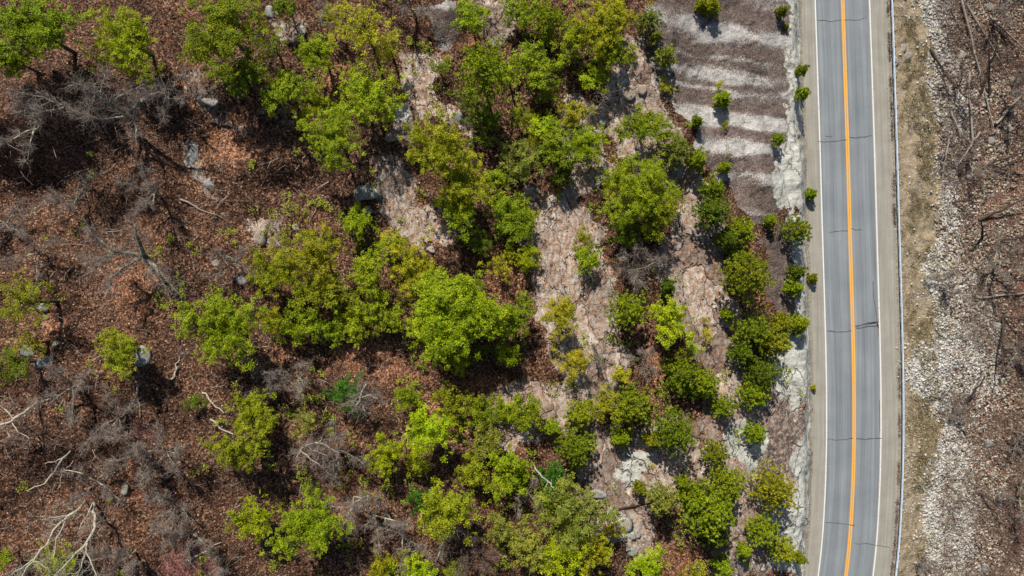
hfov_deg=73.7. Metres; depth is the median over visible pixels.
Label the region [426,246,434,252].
boulder
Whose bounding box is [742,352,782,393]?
pine tree
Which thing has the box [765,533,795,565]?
pine tree
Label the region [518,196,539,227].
broadleaf tree
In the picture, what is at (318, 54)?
broadleaf tree
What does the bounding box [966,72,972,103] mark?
fallen log
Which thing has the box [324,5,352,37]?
sapling tree
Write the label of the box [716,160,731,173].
pine tree
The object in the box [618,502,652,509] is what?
fallen log
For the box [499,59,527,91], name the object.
sapling tree
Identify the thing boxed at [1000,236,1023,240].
leaning pole
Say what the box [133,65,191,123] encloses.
bare tree
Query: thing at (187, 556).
red undergrowth
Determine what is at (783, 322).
pine tree
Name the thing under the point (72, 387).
bare tree
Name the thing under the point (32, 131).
bare tree
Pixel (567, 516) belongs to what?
broadleaf tree
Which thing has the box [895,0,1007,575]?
rubble stones
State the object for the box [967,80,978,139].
fallen log
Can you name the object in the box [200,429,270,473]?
broadleaf tree
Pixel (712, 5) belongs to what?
pine tree
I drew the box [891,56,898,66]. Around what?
boulder
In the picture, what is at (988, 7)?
boulder
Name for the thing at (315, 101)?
broadleaf tree
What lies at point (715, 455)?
pine tree
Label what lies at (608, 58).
broadleaf tree
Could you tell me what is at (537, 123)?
broadleaf tree
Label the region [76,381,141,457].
bare tree
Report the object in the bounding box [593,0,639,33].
broadleaf tree
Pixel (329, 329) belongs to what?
broadleaf tree
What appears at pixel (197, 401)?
sapling tree
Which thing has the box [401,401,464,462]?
broadleaf tree
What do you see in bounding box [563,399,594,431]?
broadleaf tree
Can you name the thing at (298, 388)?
bare tree
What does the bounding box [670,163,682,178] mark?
boulder
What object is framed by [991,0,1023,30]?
bare tree
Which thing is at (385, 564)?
broadleaf tree
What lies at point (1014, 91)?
bare tree
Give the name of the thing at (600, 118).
boulder
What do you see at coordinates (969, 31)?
fallen log
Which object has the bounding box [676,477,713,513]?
pine tree
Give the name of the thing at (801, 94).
pine tree
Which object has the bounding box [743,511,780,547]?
pine tree
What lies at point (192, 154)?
boulder
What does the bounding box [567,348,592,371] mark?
broadleaf tree
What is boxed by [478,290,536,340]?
broadleaf tree
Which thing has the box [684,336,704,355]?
sapling tree
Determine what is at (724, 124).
sapling tree
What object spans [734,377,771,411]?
pine tree
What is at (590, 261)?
broadleaf tree
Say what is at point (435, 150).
broadleaf tree
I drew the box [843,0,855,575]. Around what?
line
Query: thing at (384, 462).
broadleaf tree
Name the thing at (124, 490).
boulder
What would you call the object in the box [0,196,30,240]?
bare tree
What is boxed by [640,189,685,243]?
broadleaf tree
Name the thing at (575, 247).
sapling tree
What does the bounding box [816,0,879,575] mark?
road
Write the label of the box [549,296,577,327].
broadleaf tree
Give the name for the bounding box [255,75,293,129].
bare tree
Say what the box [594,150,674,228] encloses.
broadleaf tree
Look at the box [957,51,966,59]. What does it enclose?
boulder
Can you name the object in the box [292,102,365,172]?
broadleaf tree
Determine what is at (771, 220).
pine tree
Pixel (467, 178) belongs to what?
broadleaf tree
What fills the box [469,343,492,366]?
sapling tree
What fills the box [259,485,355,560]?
broadleaf tree
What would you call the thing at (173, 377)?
fallen log
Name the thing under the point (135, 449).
bare tree
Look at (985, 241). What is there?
mossy rubble stones
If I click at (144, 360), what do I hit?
boulder
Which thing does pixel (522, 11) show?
broadleaf tree
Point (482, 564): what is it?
bare tree
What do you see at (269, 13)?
boulder
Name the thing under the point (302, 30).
boulder
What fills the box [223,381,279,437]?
broadleaf tree
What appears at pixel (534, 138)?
sapling tree
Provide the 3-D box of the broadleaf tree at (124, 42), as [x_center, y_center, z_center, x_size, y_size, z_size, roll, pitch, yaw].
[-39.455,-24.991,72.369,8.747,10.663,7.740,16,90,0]
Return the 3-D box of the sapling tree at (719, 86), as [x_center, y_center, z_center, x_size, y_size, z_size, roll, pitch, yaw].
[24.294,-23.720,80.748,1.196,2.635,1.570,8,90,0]
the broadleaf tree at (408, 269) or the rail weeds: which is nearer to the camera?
the broadleaf tree at (408, 269)
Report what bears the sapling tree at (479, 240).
on the ground at (744, 48)
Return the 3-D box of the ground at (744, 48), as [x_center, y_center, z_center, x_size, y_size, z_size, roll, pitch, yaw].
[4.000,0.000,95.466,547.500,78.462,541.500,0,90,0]
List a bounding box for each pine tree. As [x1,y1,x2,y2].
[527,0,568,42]
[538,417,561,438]
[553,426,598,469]
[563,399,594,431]
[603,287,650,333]
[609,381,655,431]
[609,425,633,449]
[631,479,647,495]
[633,8,662,36]
[638,429,661,451]
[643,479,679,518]
[647,27,662,46]
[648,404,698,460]
[651,42,678,68]
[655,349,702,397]
[658,277,675,295]
[659,139,694,171]
[673,474,689,491]
[676,473,739,543]
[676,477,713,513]
[684,146,708,172]
[690,195,731,231]
[691,114,703,129]
[692,0,707,14]
[692,368,721,396]
[695,380,718,400]
[697,177,726,202]
[699,0,722,18]
[699,438,729,464]
[699,520,732,551]
[703,461,747,506]
[707,393,738,418]
[708,553,733,575]
[711,226,741,253]
[712,89,730,108]
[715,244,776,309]
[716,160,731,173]
[719,306,734,322]
[724,337,758,365]
[725,249,749,272]
[726,216,757,249]
[728,308,775,348]
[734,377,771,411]
[735,541,752,561]
[740,419,765,445]
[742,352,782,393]
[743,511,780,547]
[745,457,799,515]
[752,322,792,362]
[762,213,777,229]
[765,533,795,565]
[768,311,796,338]
[770,133,786,149]
[774,5,788,18]
[777,213,812,247]
[781,275,803,297]
[782,23,789,30]
[785,264,808,280]
[787,311,810,337]
[792,549,808,564]
[794,64,810,76]
[794,85,811,101]
[805,187,818,201]
[806,273,817,283]
[810,384,816,391]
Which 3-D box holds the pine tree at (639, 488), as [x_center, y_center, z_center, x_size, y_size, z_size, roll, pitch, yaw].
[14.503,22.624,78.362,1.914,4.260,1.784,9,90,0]
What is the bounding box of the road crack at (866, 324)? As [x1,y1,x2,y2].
[855,321,878,326]
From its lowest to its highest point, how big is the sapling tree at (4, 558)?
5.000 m
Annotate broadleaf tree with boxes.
[0,0,90,65]
[0,42,40,80]
[79,0,165,87]
[85,326,150,392]
[160,287,270,372]
[175,0,282,82]
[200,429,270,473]
[218,46,267,97]
[222,489,283,545]
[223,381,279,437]
[243,227,303,299]
[256,306,292,334]
[257,66,317,119]
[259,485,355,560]
[269,294,326,347]
[270,0,296,27]
[280,219,347,295]
[284,80,331,121]
[290,268,361,313]
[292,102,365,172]
[294,30,339,81]
[315,311,343,349]
[322,56,410,130]
[330,378,359,412]
[331,291,379,347]
[340,201,371,241]
[346,239,388,299]
[356,291,406,337]
[364,431,405,482]
[368,549,402,575]
[376,225,408,262]
[383,243,449,305]
[390,548,438,575]
[391,380,422,411]
[397,102,472,181]
[399,306,431,348]
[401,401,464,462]
[402,266,511,371]
[404,449,432,478]
[404,486,431,515]
[417,476,488,545]
[426,379,478,428]
[431,191,476,243]
[433,146,496,215]
[434,346,474,376]
[441,560,463,575]
[448,0,491,35]
[451,449,493,494]
[452,33,512,101]
[461,96,505,131]
[461,390,508,428]
[462,423,501,468]
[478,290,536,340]
[482,165,510,192]
[483,189,525,231]
[485,510,520,548]
[486,444,532,508]
[492,392,518,423]
[494,208,534,249]
[494,337,521,367]
[496,129,542,186]
[499,0,549,29]
[505,514,554,574]
[507,38,565,90]
[509,241,545,273]
[510,454,536,487]
[512,392,545,438]
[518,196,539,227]
[525,73,566,105]
[525,472,625,557]
[527,108,560,146]
[532,460,571,496]
[533,534,594,575]
[534,483,564,508]
[538,114,582,170]
[545,161,574,188]
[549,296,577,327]
[550,13,588,65]
[555,99,596,131]
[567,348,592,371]
[568,0,627,62]
[571,123,610,168]
[573,533,615,575]
[574,245,601,275]
[577,60,609,95]
[584,381,628,426]
[586,20,639,72]
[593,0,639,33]
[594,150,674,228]
[596,160,630,199]
[606,214,645,249]
[610,364,632,384]
[613,103,685,147]
[624,542,671,575]
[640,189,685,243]
[648,172,684,206]
[648,294,696,352]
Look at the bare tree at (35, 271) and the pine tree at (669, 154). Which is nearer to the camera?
the bare tree at (35, 271)
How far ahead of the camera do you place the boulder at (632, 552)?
77.54 m
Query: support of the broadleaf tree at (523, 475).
on the ground at (744, 48)
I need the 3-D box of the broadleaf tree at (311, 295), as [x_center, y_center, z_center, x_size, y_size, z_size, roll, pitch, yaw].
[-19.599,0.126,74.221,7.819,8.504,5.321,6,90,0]
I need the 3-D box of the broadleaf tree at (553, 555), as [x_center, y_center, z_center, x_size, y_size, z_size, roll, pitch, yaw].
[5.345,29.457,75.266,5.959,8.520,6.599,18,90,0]
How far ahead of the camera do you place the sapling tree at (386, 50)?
71.84 m
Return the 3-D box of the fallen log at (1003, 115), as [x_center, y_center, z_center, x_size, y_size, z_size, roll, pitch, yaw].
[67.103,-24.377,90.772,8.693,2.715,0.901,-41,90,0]
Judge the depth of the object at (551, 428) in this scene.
75.61 m
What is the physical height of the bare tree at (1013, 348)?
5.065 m
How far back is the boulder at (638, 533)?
78.22 m
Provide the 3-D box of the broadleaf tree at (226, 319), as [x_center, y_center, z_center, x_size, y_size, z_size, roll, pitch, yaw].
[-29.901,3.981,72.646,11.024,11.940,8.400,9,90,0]
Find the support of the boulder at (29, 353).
on the ground at (744, 48)
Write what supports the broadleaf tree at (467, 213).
on the ground at (744, 48)
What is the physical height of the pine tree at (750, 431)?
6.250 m
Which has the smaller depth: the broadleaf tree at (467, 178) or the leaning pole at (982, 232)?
the broadleaf tree at (467, 178)
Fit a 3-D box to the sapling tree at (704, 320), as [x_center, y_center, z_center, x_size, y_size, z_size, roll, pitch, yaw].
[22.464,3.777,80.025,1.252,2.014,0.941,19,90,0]
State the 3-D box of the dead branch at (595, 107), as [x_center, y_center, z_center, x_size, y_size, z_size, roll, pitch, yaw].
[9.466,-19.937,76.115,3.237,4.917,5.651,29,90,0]
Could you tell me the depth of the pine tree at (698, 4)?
78.15 m
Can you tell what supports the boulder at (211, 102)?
on the ground at (744, 48)
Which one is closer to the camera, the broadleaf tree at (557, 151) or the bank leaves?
the broadleaf tree at (557, 151)
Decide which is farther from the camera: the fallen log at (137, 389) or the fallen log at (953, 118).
the fallen log at (953, 118)
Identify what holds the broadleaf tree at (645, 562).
on the ground at (744, 48)
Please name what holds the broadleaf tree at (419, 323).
on the ground at (744, 48)
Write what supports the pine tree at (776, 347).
on the ground at (744, 48)
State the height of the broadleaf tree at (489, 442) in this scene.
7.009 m
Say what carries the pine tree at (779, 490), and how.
on the ground at (744, 48)
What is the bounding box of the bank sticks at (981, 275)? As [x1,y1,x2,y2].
[924,0,1023,575]
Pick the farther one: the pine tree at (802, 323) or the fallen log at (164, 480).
the pine tree at (802, 323)
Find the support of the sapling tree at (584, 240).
on the ground at (744, 48)
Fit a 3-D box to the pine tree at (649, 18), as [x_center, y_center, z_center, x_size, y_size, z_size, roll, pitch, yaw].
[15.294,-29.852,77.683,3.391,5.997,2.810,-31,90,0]
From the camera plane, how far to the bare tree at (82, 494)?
72.41 m
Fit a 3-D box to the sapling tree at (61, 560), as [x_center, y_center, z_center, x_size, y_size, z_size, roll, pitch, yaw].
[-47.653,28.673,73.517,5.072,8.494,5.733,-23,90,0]
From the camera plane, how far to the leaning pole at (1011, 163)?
89.85 m
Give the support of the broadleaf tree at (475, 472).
on the ground at (744, 48)
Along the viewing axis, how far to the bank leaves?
90.42 m
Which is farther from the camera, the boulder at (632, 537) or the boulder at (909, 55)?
the boulder at (909, 55)
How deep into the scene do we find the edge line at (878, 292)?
85.32 m
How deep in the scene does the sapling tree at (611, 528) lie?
74.98 m
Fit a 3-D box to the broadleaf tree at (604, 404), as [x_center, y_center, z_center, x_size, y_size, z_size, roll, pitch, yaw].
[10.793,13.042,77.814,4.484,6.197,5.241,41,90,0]
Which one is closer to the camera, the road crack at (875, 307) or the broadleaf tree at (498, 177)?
the broadleaf tree at (498, 177)
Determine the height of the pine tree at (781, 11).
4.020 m
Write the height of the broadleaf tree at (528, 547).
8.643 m
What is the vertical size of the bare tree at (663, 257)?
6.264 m
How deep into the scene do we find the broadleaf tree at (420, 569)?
73.92 m
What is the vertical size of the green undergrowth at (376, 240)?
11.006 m
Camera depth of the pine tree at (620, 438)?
76.89 m
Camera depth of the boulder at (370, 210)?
76.79 m
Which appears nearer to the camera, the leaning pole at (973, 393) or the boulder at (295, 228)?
the boulder at (295, 228)
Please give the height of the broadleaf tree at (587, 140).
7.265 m
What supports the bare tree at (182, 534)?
on the ground at (744, 48)
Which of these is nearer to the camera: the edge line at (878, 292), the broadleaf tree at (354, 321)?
the broadleaf tree at (354, 321)
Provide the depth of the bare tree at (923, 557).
85.58 m
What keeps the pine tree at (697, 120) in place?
on the ground at (744, 48)
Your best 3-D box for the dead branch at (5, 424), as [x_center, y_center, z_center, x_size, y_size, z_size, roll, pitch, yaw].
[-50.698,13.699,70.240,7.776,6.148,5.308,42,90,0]
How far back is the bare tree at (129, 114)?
67.64 m
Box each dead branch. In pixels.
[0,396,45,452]
[27,450,83,490]
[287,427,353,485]
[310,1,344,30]
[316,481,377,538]
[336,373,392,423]
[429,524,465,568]
[533,457,553,487]
[582,86,618,129]
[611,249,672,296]
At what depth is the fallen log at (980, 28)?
89.89 m
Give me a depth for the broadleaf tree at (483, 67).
69.52 m
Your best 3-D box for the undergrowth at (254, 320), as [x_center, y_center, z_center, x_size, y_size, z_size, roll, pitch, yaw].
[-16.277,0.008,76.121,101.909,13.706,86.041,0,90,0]
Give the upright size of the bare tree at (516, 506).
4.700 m
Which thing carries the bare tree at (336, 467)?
on the ground at (744, 48)
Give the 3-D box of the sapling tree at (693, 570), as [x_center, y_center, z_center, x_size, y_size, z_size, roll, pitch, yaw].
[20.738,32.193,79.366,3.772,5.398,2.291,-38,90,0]
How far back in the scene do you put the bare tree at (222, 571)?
73.39 m
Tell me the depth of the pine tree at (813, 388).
84.89 m
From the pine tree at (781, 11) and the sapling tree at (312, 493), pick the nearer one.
the sapling tree at (312, 493)
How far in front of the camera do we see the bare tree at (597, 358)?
76.56 m
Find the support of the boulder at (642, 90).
on the ground at (744, 48)
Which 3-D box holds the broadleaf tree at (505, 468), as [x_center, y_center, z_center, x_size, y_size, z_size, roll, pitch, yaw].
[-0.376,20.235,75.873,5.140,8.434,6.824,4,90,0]
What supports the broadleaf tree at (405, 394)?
on the ground at (744, 48)
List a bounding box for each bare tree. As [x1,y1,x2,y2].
[0,60,180,150]
[0,78,49,167]
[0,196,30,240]
[0,216,68,292]
[5,498,87,575]
[16,166,100,218]
[27,353,93,426]
[40,502,114,575]
[49,459,126,509]
[69,205,190,310]
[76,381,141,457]
[84,539,142,575]
[95,429,163,487]
[114,159,164,216]
[122,419,187,491]
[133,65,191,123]
[142,487,195,539]
[159,510,216,565]
[198,539,230,575]
[202,242,255,281]
[241,358,284,403]
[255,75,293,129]
[262,356,314,402]
[300,420,366,490]
[343,489,415,556]
[366,513,436,574]
[390,0,441,17]
[449,529,500,575]
[511,473,543,518]
[587,343,615,369]
[615,240,671,292]
[622,346,661,381]
[729,549,752,574]
[916,554,940,574]
[925,269,966,298]
[936,58,987,108]
[947,403,977,424]
[957,136,997,176]
[983,229,1023,287]
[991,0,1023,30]
[997,473,1023,521]
[1001,341,1023,369]
[1004,70,1023,108]
[1005,427,1023,457]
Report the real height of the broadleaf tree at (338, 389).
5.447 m
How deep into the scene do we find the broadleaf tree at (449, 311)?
70.00 m
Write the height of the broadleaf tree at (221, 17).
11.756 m
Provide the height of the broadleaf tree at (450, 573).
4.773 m
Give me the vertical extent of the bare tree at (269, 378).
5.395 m
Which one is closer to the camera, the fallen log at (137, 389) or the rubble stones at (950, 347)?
the fallen log at (137, 389)
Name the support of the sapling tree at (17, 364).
on the ground at (744, 48)
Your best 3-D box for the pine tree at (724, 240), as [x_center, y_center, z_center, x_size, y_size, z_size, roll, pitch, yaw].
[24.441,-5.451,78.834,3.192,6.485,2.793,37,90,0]
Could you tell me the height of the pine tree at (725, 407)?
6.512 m
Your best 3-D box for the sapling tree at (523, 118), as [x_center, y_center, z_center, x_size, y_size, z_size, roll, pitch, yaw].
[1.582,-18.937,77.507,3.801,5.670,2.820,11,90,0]
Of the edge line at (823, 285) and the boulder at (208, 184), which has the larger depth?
the edge line at (823, 285)
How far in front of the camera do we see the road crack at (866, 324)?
85.32 m
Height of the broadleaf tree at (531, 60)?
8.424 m
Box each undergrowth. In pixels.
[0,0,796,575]
[0,0,804,575]
[117,14,981,575]
[931,0,1023,575]
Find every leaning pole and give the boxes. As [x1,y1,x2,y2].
[951,196,983,203]
[964,376,986,404]
[978,199,1023,221]
[979,48,996,94]
[980,222,990,238]
[980,493,1021,512]
[985,48,997,95]
[988,145,1023,163]
[992,155,1023,170]
[993,316,1010,375]
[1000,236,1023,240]
[1002,315,1023,323]
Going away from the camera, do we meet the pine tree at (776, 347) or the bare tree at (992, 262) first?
the pine tree at (776, 347)
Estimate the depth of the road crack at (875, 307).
85.32 m
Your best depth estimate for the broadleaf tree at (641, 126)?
75.06 m
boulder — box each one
[19,345,35,356]
[34,303,48,311]
[34,356,52,368]
[52,341,60,345]
[120,483,127,495]
[133,345,150,366]
[185,144,198,165]
[201,98,217,106]
[204,178,213,189]
[212,259,218,266]
[235,275,248,285]
[253,219,268,246]
[265,5,273,18]
[291,224,299,230]
[300,25,305,35]
[354,183,381,200]
[363,205,372,214]
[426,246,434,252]
[453,111,462,121]
[590,489,606,498]
[598,115,605,126]
[615,517,633,532]
[624,89,635,100]
[626,548,637,556]
[628,534,635,539]
[635,530,640,537]
[638,84,646,95]
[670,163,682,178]
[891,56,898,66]
[901,43,906,52]
[904,52,911,59]
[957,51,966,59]
[981,564,989,573]
[983,440,992,447]
[985,2,993,10]
[987,136,995,144]
[993,323,1001,328]
[1006,126,1013,132]
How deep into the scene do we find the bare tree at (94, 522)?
69.92 m
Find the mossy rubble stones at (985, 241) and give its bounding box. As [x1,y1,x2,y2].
[929,0,1023,575]
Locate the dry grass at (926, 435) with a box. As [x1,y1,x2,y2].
[897,2,951,575]
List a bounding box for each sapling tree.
[0,265,59,333]
[0,337,35,385]
[0,546,18,571]
[11,325,49,357]
[28,539,78,575]
[123,60,144,78]
[181,393,209,412]
[261,34,287,60]
[290,408,318,442]
[301,475,332,506]
[318,369,364,417]
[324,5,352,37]
[325,0,395,66]
[352,230,366,250]
[366,281,395,302]
[369,29,403,68]
[427,56,451,76]
[445,87,482,120]
[463,226,496,257]
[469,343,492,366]
[477,243,512,284]
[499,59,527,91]
[508,103,540,128]
[527,124,543,149]
[538,296,581,341]
[551,347,593,389]
[567,119,593,137]
[571,240,581,252]
[575,224,594,248]
[600,519,627,539]
[658,75,676,93]
[660,130,673,143]
[679,559,708,575]
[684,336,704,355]
[700,317,709,324]
[701,326,713,345]
[715,79,724,91]
[721,119,729,129]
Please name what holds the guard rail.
on the ground at (744, 48)
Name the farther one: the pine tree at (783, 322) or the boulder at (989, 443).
the boulder at (989, 443)
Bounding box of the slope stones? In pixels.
[15,24,807,574]
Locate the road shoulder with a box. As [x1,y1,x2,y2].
[802,0,898,575]
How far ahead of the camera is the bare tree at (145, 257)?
70.09 m
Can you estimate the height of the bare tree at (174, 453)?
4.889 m
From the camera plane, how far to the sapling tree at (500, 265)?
75.14 m
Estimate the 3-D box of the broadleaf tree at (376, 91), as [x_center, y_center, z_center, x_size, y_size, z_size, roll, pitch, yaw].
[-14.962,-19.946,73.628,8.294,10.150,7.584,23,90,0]
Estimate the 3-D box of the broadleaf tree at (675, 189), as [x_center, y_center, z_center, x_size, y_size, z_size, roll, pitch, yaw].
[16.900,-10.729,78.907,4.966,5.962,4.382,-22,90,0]
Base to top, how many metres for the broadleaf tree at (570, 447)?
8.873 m
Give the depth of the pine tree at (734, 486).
75.59 m
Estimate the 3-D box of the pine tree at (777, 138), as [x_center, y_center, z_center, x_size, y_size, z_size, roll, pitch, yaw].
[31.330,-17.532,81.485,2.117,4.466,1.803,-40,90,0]
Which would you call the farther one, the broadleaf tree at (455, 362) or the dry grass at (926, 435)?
the dry grass at (926, 435)
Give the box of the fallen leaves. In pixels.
[0,0,794,575]
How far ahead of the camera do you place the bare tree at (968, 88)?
86.03 m
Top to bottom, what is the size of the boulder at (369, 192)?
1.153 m
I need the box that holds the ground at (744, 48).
[0,0,1023,575]
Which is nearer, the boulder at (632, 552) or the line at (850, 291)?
the boulder at (632, 552)
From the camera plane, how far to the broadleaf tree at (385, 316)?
73.02 m
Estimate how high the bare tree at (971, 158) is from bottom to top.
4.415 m
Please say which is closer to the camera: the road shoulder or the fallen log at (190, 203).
the fallen log at (190, 203)
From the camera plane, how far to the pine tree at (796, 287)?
80.12 m
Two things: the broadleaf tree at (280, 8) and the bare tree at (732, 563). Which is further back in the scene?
the bare tree at (732, 563)
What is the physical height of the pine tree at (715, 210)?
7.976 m
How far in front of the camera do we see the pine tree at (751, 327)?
77.08 m
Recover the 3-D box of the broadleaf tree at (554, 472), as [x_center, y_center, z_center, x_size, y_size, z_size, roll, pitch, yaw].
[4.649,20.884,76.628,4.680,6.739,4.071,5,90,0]
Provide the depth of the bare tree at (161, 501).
72.37 m
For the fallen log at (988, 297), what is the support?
on the ground at (744, 48)
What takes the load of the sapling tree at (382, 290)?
on the ground at (744, 48)
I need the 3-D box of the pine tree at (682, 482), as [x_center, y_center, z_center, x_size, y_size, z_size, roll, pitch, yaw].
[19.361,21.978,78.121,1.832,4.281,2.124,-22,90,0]
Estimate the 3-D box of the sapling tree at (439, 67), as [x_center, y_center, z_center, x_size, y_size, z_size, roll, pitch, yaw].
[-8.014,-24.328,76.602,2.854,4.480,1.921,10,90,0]
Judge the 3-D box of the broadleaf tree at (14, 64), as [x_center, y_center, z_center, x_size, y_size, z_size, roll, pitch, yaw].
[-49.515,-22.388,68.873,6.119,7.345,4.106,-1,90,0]
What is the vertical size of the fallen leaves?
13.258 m
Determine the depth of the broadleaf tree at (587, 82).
75.24 m
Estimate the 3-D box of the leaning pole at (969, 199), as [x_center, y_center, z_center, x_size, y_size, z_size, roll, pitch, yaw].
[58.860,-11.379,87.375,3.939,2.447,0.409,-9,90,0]
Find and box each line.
[815,0,826,575]
[841,0,853,575]
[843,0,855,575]
[869,0,881,575]
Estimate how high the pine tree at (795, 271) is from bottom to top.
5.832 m
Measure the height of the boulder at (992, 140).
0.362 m
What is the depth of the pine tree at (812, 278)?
84.41 m
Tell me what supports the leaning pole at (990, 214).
on the ground at (744, 48)
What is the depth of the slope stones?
78.53 m
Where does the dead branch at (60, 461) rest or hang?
on the ground at (744, 48)
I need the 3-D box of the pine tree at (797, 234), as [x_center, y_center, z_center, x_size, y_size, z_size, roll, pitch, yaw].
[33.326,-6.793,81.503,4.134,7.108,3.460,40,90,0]
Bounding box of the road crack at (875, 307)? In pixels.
[873,286,878,335]
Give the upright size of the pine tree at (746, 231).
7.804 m
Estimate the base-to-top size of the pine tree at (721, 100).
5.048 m
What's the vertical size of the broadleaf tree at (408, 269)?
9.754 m
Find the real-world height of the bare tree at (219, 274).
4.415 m
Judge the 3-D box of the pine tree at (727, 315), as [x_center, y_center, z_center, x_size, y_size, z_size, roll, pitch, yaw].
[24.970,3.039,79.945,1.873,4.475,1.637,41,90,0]
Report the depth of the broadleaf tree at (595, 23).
72.60 m
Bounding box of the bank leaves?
[932,0,1023,575]
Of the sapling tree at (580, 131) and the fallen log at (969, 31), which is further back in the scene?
the fallen log at (969, 31)
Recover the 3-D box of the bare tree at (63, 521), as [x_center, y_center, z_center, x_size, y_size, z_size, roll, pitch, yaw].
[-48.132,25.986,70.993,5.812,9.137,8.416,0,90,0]
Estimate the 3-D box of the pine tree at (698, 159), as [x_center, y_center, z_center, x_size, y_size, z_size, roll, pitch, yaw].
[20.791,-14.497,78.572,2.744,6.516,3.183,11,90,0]
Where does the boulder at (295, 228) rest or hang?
on the ground at (744, 48)
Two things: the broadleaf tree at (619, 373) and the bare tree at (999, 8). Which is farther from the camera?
the bare tree at (999, 8)
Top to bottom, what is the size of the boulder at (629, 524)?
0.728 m
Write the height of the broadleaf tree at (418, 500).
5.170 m
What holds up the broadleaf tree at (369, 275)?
on the ground at (744, 48)
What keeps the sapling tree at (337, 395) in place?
on the ground at (744, 48)
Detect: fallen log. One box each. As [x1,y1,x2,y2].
[136,383,140,416]
[157,465,184,483]
[171,356,179,379]
[179,198,221,217]
[188,542,220,561]
[202,392,223,412]
[210,121,232,125]
[210,418,233,434]
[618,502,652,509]
[929,49,954,84]
[942,138,956,171]
[950,111,971,144]
[958,131,980,164]
[960,0,993,125]
[966,3,1009,75]
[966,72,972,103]
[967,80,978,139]
[981,267,992,298]
[982,293,1023,298]
[988,16,1023,48]
[995,95,1022,124]
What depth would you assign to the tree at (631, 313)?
74.86 m
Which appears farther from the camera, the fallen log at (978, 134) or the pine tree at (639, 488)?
the fallen log at (978, 134)
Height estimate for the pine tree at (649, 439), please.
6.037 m
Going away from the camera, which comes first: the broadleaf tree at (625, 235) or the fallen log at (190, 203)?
the fallen log at (190, 203)
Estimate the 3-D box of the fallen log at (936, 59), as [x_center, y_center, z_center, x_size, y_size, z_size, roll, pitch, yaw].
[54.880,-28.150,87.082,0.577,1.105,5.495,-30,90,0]
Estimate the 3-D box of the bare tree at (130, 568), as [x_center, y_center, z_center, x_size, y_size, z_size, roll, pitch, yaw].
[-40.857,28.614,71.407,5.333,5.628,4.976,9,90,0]
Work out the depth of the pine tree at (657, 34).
76.67 m
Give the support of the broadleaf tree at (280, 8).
on the ground at (744, 48)
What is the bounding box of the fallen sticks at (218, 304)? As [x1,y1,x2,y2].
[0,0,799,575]
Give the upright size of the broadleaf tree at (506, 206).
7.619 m
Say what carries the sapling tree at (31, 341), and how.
on the ground at (744, 48)
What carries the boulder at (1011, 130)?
on the ground at (744, 48)
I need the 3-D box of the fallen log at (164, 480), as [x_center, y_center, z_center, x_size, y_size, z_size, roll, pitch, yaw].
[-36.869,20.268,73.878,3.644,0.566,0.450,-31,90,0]
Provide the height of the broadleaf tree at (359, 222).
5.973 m
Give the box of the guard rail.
[890,0,905,575]
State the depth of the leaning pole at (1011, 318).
89.88 m
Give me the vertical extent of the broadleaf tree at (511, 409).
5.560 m
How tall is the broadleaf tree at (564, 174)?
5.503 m
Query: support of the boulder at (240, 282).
on the ground at (744, 48)
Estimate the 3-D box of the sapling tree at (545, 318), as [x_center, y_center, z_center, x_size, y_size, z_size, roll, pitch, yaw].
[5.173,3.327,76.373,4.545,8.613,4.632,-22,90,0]
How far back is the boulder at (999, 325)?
90.64 m
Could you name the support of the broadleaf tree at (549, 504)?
on the ground at (744, 48)
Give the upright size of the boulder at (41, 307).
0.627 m
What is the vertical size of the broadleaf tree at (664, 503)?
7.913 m
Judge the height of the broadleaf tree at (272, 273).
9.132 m
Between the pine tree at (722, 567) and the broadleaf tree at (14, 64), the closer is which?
the broadleaf tree at (14, 64)
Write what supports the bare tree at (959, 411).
on the ground at (744, 48)
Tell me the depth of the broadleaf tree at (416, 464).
74.90 m
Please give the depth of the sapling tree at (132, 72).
71.40 m
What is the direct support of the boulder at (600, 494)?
on the ground at (744, 48)
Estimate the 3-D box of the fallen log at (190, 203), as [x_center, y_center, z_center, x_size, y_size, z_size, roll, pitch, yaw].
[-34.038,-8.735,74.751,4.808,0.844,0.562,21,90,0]
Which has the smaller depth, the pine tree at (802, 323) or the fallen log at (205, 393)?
the fallen log at (205, 393)
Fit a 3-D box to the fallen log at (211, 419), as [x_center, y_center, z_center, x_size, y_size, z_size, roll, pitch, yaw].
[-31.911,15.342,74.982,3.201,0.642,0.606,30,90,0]
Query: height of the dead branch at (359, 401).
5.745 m
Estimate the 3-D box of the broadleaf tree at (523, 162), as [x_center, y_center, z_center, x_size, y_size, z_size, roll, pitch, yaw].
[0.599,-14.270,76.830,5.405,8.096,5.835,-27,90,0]
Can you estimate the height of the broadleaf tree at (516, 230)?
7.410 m
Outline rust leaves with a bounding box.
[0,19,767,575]
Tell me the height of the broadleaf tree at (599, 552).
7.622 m
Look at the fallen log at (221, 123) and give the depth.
75.77 m
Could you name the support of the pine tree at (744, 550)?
on the ground at (744, 48)
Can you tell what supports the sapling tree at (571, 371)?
on the ground at (744, 48)
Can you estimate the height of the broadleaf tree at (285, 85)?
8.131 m
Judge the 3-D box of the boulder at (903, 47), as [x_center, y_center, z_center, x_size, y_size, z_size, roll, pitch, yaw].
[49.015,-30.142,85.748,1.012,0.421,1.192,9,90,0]

